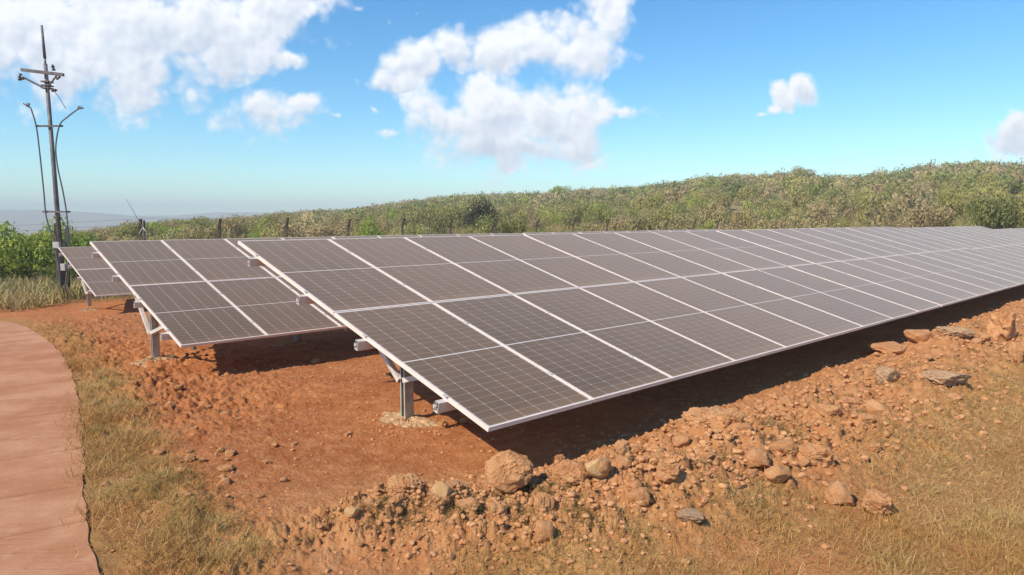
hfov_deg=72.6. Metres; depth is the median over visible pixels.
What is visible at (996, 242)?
solar table
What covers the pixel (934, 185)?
scrub tree
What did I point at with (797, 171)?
skyline tree
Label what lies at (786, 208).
scrub tree
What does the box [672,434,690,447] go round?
soil lump
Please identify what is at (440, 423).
soil lump
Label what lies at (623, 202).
scrub tree
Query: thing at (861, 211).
scrub tree
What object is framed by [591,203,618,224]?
scrub tree
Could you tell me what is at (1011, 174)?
woodland
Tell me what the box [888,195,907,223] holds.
scrub tree
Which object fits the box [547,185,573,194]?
round tree
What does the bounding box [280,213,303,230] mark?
scrub tree
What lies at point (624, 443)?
soil lump
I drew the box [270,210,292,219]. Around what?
scrub tree
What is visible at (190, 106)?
sky
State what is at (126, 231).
scrub tree
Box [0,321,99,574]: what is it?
path
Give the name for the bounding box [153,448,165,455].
soil lump
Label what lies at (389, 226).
scrub tree
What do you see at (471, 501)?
rock
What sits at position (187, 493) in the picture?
soil lump
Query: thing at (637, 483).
soil lump
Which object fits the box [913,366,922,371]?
soil lump
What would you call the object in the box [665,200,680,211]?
scrub tree
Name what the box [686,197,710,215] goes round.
scrub tree
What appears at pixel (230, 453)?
soil lump
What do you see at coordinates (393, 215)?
scrub tree
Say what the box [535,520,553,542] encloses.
rock
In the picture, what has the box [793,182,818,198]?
scrub tree
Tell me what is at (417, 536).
soil lump
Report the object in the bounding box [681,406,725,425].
soil clod
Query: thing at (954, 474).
dry grass
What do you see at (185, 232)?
scrub tree
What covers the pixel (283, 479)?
soil lump
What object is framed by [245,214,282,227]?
scrub tree
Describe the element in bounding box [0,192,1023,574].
ground
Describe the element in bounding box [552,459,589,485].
soil clod
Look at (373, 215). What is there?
scrub tree
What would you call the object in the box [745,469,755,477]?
soil lump
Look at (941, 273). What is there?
solar table
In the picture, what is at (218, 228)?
wire fence
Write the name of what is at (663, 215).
scrub tree
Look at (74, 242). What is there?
leafy bush
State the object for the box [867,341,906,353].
slab
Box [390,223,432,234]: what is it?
scrub tree
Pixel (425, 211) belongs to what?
scrub tree
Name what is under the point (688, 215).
scrub tree
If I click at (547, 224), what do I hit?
scrub tree
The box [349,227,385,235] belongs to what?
scrub tree
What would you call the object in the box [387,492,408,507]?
soil lump
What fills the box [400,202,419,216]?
scrub tree
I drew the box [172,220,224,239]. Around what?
scrub tree
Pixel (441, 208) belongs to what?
scrub tree
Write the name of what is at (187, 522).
grass tufts
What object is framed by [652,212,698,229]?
scrub tree
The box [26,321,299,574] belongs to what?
verge grass
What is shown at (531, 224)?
scrub tree
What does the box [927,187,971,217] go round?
scrub tree
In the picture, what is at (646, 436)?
soil lump
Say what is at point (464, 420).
soil lump
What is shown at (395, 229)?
scrub tree
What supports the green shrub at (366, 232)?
on the ground at (256, 400)
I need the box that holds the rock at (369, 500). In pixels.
[364,497,374,506]
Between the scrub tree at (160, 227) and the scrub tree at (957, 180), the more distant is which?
the scrub tree at (957, 180)
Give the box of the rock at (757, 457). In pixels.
[743,447,770,467]
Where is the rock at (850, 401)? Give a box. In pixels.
[836,396,859,407]
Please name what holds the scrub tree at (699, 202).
on the ground at (256, 400)
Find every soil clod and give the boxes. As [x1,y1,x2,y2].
[387,473,424,494]
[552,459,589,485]
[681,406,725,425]
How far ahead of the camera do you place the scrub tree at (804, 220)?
56.12 m
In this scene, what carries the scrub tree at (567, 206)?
on the ground at (256, 400)
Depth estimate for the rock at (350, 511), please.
4.33 m
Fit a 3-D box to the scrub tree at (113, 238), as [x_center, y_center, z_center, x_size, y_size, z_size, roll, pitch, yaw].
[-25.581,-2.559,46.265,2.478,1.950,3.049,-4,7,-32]
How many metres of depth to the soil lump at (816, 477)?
5.05 m
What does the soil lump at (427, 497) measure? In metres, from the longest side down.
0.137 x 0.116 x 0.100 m
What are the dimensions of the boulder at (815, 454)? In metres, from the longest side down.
0.300 x 0.255 x 0.194 m
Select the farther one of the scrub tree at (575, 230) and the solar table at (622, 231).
the scrub tree at (575, 230)
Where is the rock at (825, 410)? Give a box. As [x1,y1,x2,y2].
[817,403,841,416]
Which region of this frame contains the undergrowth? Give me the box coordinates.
[0,213,1022,311]
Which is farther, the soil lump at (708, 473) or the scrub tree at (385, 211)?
the scrub tree at (385, 211)
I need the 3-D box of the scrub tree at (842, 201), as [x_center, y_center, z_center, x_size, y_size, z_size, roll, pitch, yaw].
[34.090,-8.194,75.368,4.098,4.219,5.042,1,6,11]
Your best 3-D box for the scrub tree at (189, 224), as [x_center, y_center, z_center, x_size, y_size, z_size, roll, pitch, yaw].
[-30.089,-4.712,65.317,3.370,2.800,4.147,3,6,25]
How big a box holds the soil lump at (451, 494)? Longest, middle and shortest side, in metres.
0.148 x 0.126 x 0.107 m
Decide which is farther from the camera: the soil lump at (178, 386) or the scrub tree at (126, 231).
the scrub tree at (126, 231)
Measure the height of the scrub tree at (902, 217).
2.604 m
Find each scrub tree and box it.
[70,231,103,244]
[86,225,113,240]
[101,224,145,240]
[107,234,137,240]
[110,223,129,237]
[112,220,162,240]
[122,235,164,240]
[145,221,186,239]
[152,218,178,228]
[166,219,186,227]
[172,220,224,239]
[176,222,203,232]
[178,225,200,239]
[180,216,222,238]
[210,214,249,238]
[230,215,253,229]
[245,212,281,236]
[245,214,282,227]
[247,217,280,237]
[252,218,281,232]
[255,231,289,237]
[258,217,318,237]
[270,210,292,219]
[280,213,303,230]
[298,221,357,236]
[322,215,350,228]
[330,220,357,235]
[333,212,366,230]
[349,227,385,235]
[358,216,387,234]
[365,211,384,226]
[371,216,400,233]
[373,216,404,234]
[382,206,400,216]
[387,208,398,220]
[389,224,412,233]
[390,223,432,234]
[395,212,413,226]
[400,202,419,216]
[405,203,446,234]
[408,201,447,234]
[412,224,432,234]
[434,204,450,214]
[435,205,466,231]
[455,225,487,233]
[473,211,505,233]
[486,205,514,220]
[497,211,528,232]
[502,203,530,218]
[524,204,539,219]
[525,227,546,232]
[527,218,546,230]
[532,211,559,231]
[547,204,563,221]
[552,204,569,214]
[555,212,569,227]
[555,228,583,231]
[559,201,598,230]
[574,213,597,227]
[574,220,610,231]
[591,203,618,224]
[597,203,617,213]
[604,195,620,205]
[604,214,632,230]
[608,194,632,213]
[621,213,655,230]
[629,190,665,216]
[639,207,663,222]
[641,203,682,229]
[644,188,667,206]
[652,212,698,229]
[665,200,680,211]
[678,197,688,213]
[678,211,699,228]
[681,205,699,213]
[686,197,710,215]
[688,190,717,216]
[694,186,718,196]
[694,201,728,228]
[706,218,749,229]
[707,185,731,195]
[709,200,734,219]
[712,192,732,209]
[730,208,763,228]
[735,184,760,202]
[741,193,759,212]
[743,196,772,212]
[743,224,765,229]
[750,215,809,228]
[766,207,790,217]
[767,199,790,213]
[785,178,816,208]
[785,207,816,228]
[787,206,806,217]
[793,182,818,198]
[803,200,842,227]
[805,192,846,216]
[809,200,847,217]
[809,222,843,227]
[823,185,849,195]
[828,216,849,227]
[830,217,866,227]
[845,191,860,200]
[845,193,872,218]
[847,191,874,208]
[853,186,894,226]
[862,211,890,226]
[870,192,892,203]
[880,183,898,194]
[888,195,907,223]
[889,203,958,227]
[897,210,914,227]
[897,215,928,227]
[906,179,921,194]
[913,177,948,194]
[917,183,963,202]
[918,182,938,196]
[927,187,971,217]
[944,172,975,186]
[944,209,994,227]
[971,179,1007,195]
[972,171,1010,193]
[987,188,1023,227]
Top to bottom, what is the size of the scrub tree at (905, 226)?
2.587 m
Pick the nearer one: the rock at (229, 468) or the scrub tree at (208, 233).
the rock at (229, 468)
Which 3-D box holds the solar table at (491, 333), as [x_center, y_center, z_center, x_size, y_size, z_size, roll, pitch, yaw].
[2.118,0.177,10.098,10.540,1.828,4.427,-5,8,-43]
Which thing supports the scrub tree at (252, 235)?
on the ground at (256, 400)
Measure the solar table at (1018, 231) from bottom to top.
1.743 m
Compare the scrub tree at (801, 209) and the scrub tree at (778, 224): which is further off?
the scrub tree at (801, 209)
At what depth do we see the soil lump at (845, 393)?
7.03 m
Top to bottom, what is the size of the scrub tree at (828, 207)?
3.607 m
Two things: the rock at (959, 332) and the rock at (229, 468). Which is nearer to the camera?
the rock at (229, 468)
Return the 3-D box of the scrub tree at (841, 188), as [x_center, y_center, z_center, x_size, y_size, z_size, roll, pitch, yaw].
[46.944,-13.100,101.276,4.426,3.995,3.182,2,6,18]
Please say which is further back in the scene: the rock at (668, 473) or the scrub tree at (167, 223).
the scrub tree at (167, 223)
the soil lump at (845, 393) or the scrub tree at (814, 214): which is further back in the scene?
the scrub tree at (814, 214)
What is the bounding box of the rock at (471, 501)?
[457,496,480,512]
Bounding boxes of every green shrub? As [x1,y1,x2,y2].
[356,215,385,235]
[696,219,714,228]
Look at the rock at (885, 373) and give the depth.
7.57 m
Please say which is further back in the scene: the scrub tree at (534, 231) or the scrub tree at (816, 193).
the scrub tree at (816, 193)
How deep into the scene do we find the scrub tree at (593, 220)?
65.99 m
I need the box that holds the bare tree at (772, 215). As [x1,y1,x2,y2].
[740,202,789,228]
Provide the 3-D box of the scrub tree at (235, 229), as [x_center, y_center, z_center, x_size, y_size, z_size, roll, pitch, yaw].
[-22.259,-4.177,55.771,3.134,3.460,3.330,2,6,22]
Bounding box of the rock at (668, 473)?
[656,464,681,482]
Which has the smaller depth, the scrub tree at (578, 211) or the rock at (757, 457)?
the rock at (757, 457)
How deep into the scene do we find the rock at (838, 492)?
4.72 m
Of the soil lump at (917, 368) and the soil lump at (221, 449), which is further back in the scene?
the soil lump at (917, 368)
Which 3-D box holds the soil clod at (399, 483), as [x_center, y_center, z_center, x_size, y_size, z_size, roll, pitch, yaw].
[-0.716,1.319,4.663,0.232,0.149,0.266,-2,6,-23]
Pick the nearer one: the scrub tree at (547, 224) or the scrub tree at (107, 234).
the scrub tree at (107, 234)
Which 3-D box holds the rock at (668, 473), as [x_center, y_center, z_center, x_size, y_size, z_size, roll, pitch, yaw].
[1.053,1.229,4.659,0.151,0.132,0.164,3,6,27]
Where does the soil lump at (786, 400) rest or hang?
on the ground at (256, 400)
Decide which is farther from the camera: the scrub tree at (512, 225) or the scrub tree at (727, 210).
the scrub tree at (727, 210)
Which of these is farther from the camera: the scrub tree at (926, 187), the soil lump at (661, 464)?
the scrub tree at (926, 187)
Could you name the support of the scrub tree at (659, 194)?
on the ground at (256, 400)
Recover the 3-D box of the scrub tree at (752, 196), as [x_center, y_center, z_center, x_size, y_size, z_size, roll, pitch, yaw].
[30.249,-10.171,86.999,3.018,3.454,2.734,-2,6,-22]
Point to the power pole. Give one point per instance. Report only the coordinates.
(64, 280)
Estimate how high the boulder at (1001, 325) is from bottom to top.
0.542 m
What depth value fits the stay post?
27.62 m
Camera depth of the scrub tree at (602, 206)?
96.65 m
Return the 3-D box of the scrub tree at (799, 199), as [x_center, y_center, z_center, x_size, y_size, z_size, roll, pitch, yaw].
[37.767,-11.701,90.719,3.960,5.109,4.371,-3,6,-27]
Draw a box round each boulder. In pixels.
[484,449,533,492]
[796,442,834,467]
[986,310,1016,339]
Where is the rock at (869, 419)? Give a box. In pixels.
[860,413,877,424]
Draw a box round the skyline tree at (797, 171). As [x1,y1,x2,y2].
[786,165,816,176]
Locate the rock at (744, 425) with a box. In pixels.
[729,421,754,430]
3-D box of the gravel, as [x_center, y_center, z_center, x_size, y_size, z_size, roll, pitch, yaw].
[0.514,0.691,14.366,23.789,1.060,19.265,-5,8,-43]
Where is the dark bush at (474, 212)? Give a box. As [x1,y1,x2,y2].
[461,196,498,233]
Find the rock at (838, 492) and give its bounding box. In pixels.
[823,480,854,504]
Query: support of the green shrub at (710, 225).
on the ground at (256, 400)
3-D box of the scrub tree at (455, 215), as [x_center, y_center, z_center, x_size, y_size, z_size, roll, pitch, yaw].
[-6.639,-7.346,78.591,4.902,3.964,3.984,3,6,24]
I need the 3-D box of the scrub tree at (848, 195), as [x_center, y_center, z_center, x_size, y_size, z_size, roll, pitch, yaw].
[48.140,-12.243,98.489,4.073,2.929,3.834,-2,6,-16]
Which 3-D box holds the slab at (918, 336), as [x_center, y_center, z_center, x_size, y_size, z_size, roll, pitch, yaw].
[5.883,0.714,10.050,0.400,0.205,0.340,0,5,0]
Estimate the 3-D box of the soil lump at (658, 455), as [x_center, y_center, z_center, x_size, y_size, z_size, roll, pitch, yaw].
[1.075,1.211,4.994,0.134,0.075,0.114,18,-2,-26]
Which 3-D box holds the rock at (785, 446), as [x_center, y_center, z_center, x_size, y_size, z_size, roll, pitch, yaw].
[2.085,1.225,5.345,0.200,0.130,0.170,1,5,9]
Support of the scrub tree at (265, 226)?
on the ground at (256, 400)
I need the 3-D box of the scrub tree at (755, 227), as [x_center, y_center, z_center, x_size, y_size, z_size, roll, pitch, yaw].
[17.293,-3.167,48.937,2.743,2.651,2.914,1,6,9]
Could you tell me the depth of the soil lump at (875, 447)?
5.66 m
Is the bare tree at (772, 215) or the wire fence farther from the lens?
the bare tree at (772, 215)
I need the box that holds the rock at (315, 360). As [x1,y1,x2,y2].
[311,358,321,363]
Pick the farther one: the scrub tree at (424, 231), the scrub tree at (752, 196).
the scrub tree at (752, 196)
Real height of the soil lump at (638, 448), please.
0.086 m
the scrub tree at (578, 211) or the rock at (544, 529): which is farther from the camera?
the scrub tree at (578, 211)
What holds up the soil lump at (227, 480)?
on the ground at (256, 400)
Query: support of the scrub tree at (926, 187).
on the ground at (256, 400)
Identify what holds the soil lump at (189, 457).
on the ground at (256, 400)
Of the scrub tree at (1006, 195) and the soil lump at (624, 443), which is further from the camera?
the scrub tree at (1006, 195)
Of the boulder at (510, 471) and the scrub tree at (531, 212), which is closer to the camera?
the boulder at (510, 471)
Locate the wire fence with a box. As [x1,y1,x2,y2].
[0,218,720,283]
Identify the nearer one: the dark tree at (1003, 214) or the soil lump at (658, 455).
the soil lump at (658, 455)
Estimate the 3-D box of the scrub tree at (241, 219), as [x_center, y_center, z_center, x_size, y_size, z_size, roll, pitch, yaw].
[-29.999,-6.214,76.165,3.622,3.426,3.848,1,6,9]
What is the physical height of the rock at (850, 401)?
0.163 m
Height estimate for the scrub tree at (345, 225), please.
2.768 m
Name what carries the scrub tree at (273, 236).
on the ground at (256, 400)
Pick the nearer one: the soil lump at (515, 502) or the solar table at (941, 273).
the soil lump at (515, 502)
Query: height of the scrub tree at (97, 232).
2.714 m
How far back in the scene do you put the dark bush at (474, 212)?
61.47 m
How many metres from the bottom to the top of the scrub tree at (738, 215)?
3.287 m
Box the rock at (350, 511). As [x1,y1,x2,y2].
[344,506,359,517]
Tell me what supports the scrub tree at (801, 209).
on the ground at (256, 400)
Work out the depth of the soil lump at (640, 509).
4.41 m
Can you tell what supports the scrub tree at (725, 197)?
on the ground at (256, 400)
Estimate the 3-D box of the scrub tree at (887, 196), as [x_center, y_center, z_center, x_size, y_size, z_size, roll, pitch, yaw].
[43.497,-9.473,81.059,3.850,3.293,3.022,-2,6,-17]
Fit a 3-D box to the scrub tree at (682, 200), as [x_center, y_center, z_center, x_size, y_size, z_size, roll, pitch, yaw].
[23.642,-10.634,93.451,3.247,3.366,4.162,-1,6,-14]
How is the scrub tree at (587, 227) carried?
on the ground at (256, 400)
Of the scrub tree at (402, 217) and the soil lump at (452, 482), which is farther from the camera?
the scrub tree at (402, 217)
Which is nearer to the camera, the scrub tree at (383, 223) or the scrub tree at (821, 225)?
the scrub tree at (821, 225)
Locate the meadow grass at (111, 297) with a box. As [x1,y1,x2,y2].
[2,275,133,308]
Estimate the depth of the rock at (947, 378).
7.45 m
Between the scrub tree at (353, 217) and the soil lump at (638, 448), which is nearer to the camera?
the soil lump at (638, 448)
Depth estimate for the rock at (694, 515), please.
4.29 m
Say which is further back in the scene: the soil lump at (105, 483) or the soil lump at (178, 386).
the soil lump at (178, 386)
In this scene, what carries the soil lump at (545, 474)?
on the ground at (256, 400)
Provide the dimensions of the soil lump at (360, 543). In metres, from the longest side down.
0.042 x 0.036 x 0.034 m
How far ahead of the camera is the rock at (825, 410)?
6.22 m
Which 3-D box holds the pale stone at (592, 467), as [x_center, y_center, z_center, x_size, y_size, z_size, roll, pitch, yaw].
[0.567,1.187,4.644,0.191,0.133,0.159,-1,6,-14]
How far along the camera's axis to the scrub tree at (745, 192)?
110.77 m
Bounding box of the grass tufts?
[71,367,1023,574]
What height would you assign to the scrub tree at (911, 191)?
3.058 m
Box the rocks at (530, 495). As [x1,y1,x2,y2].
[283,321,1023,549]
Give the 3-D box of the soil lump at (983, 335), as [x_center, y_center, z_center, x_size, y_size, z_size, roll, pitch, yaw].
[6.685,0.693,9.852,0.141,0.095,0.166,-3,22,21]
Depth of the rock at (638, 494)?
4.44 m
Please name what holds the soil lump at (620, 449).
on the ground at (256, 400)
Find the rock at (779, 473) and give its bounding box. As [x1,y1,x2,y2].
[764,464,790,482]
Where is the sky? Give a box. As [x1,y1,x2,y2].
[0,0,1023,215]
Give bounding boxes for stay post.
[126,199,147,239]
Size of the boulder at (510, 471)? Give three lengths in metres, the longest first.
0.330 x 0.280 x 0.270 m
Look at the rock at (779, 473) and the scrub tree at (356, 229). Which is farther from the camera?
the scrub tree at (356, 229)
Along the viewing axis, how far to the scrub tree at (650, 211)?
78.89 m
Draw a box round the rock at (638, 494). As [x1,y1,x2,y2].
[628,487,649,506]
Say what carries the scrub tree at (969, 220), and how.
on the ground at (256, 400)
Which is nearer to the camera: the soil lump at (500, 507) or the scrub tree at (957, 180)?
the soil lump at (500, 507)
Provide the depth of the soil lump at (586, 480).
4.62 m
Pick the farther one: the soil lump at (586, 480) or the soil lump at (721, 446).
the soil lump at (721, 446)
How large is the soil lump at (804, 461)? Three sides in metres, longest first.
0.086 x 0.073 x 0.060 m
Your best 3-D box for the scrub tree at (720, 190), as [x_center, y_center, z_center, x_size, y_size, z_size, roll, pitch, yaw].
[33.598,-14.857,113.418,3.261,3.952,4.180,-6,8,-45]
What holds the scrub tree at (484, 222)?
on the ground at (256, 400)
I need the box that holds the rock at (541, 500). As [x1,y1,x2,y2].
[534,492,554,510]
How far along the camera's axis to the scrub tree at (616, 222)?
65.22 m
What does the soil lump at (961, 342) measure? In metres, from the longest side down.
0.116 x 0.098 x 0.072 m
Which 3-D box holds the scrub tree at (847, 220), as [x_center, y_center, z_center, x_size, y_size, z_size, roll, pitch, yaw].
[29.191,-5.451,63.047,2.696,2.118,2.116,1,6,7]
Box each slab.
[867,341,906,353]
[904,329,932,342]
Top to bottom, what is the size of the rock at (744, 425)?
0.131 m
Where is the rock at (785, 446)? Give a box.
[770,439,798,455]
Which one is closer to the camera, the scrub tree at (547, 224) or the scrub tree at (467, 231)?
the scrub tree at (467, 231)
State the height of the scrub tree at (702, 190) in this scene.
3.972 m
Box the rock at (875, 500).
[861,489,894,515]
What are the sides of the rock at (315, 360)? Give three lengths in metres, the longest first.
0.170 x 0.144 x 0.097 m
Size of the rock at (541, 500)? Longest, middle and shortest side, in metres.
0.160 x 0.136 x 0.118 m
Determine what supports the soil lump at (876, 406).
on the ground at (256, 400)
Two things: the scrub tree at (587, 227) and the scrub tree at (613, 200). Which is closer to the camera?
the scrub tree at (587, 227)
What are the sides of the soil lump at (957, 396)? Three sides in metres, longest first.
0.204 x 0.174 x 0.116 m
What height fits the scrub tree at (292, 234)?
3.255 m
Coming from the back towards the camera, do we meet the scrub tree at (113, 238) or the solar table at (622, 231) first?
the scrub tree at (113, 238)
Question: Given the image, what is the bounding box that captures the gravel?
[34,298,1023,574]
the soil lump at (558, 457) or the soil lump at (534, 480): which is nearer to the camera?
the soil lump at (534, 480)
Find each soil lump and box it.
[101,481,110,486]
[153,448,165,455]
[174,384,183,389]
[174,467,186,473]
[183,455,195,461]
[183,491,192,497]
[198,457,206,462]
[217,447,225,452]
[219,477,232,484]
[224,449,236,456]
[279,477,287,481]
[357,541,363,546]
[367,500,380,511]
[385,526,392,531]
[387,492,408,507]
[396,506,403,514]
[414,533,421,539]
[424,492,432,501]
[438,420,446,425]
[440,496,449,503]
[445,479,461,488]
[448,488,457,500]
[455,479,468,490]
[459,417,469,422]
[487,500,507,517]
[508,499,519,506]
[525,476,538,487]
[539,469,551,479]
[551,454,564,462]
[560,480,569,486]
[579,478,591,485]
[592,458,610,478]
[614,445,627,454]
[615,439,631,452]
[616,454,631,468]
[632,479,641,488]
[633,443,643,453]
[633,504,642,511]
[642,432,658,442]
[654,451,665,459]
[656,462,665,470]
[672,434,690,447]
[703,452,713,458]
[704,471,712,476]
[718,444,726,449]
[723,407,743,425]
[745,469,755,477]
[777,396,793,406]
[799,457,809,466]
[809,475,820,480]
[838,391,853,397]
[865,399,889,414]
[867,443,882,452]
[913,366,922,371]
[925,354,933,359]
[945,392,961,401]
[958,339,965,344]
[972,337,982,343]
[979,332,990,338]
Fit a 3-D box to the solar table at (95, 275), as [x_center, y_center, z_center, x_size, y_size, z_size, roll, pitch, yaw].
[-9.791,-0.564,25.193,10.557,1.941,4.419,-5,8,-44]
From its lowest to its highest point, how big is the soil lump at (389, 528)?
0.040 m
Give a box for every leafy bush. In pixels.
[0,220,64,279]
[27,215,97,279]
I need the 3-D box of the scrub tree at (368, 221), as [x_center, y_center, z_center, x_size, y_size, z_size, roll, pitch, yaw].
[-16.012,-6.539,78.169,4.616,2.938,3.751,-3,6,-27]
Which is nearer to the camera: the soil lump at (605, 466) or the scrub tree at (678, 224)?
the soil lump at (605, 466)
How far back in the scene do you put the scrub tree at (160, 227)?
59.52 m
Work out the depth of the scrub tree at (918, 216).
53.57 m
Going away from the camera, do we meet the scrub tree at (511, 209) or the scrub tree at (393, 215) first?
the scrub tree at (511, 209)
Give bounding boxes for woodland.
[3,158,1023,239]
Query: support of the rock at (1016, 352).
on the ground at (256, 400)
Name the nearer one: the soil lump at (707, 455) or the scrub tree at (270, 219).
the soil lump at (707, 455)
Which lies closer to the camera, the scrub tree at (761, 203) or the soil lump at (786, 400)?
the soil lump at (786, 400)
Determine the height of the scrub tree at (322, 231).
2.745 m
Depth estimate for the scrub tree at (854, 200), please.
88.42 m
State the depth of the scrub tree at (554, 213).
94.92 m
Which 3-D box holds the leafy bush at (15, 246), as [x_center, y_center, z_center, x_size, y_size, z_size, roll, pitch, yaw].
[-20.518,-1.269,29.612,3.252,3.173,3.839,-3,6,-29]
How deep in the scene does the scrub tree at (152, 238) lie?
40.58 m
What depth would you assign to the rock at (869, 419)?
6.11 m
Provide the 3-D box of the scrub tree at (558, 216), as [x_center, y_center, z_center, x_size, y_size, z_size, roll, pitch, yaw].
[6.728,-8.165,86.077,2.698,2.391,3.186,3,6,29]
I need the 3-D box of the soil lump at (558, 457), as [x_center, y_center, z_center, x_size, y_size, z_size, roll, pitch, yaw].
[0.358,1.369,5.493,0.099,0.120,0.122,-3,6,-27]
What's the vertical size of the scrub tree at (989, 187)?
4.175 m
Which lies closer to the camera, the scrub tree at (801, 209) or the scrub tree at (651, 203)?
the scrub tree at (801, 209)
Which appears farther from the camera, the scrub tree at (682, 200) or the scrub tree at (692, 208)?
the scrub tree at (682, 200)
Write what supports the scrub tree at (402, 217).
on the ground at (256, 400)
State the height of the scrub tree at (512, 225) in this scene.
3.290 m
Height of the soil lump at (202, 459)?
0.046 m
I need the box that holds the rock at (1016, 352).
[1008,342,1023,363]
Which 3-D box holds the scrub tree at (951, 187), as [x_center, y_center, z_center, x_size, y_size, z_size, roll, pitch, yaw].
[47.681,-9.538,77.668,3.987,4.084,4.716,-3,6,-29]
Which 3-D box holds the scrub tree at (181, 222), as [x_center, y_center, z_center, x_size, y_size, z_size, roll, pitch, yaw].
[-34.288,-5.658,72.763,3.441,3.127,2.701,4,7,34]
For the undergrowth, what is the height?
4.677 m
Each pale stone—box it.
[430,481,452,499]
[585,457,610,476]
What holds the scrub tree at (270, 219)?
on the ground at (256, 400)
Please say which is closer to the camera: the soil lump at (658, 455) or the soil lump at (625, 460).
the soil lump at (625, 460)
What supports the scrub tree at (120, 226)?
on the ground at (256, 400)
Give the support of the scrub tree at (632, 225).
on the ground at (256, 400)
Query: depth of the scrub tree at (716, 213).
60.82 m
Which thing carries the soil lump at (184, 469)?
on the ground at (256, 400)
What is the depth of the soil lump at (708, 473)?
4.70 m
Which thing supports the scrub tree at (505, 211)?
on the ground at (256, 400)
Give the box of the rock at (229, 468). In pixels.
[217,464,233,471]
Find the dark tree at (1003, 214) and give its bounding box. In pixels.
[963,193,1023,228]
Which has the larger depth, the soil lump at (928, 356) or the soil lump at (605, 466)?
the soil lump at (928, 356)
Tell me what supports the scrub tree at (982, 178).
on the ground at (256, 400)
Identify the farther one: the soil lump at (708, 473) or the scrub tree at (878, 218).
the scrub tree at (878, 218)
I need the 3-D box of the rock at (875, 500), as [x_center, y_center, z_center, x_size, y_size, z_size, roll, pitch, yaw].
[2.429,1.446,4.625,0.198,0.190,0.167,4,7,33]
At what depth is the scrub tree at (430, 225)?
64.80 m
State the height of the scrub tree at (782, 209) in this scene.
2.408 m
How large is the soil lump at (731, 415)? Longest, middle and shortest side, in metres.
0.186 x 0.159 x 0.142 m
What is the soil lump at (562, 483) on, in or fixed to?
on the ground at (256, 400)
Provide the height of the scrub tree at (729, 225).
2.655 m
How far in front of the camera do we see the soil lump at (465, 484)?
4.66 m
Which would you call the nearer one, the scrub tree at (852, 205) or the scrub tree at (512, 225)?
the scrub tree at (512, 225)
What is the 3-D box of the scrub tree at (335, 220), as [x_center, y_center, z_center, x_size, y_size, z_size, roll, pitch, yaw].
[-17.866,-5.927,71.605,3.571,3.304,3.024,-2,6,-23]
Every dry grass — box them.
[423,335,1023,574]
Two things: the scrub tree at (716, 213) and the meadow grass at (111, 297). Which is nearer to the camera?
the meadow grass at (111, 297)
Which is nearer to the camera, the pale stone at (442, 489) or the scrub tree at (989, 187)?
the pale stone at (442, 489)
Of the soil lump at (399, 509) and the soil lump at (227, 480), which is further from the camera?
the soil lump at (227, 480)
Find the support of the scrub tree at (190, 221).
on the ground at (256, 400)
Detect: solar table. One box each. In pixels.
[58,246,132,311]
[90,233,524,367]
[238,231,940,431]
[523,229,721,233]
[716,227,1023,306]
[896,226,1023,262]
[994,228,1023,236]
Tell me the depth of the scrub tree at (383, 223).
69.91 m
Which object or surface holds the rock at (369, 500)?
on the ground at (256, 400)
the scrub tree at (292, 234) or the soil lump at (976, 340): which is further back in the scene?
the scrub tree at (292, 234)
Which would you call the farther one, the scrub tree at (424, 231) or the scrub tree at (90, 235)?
the scrub tree at (424, 231)
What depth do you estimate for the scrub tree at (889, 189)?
99.65 m
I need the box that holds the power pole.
[18,25,83,298]
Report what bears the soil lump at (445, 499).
on the ground at (256, 400)
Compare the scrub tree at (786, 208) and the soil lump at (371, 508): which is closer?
the soil lump at (371, 508)
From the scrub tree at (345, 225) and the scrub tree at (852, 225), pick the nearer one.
the scrub tree at (852, 225)
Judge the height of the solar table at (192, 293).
1.879 m

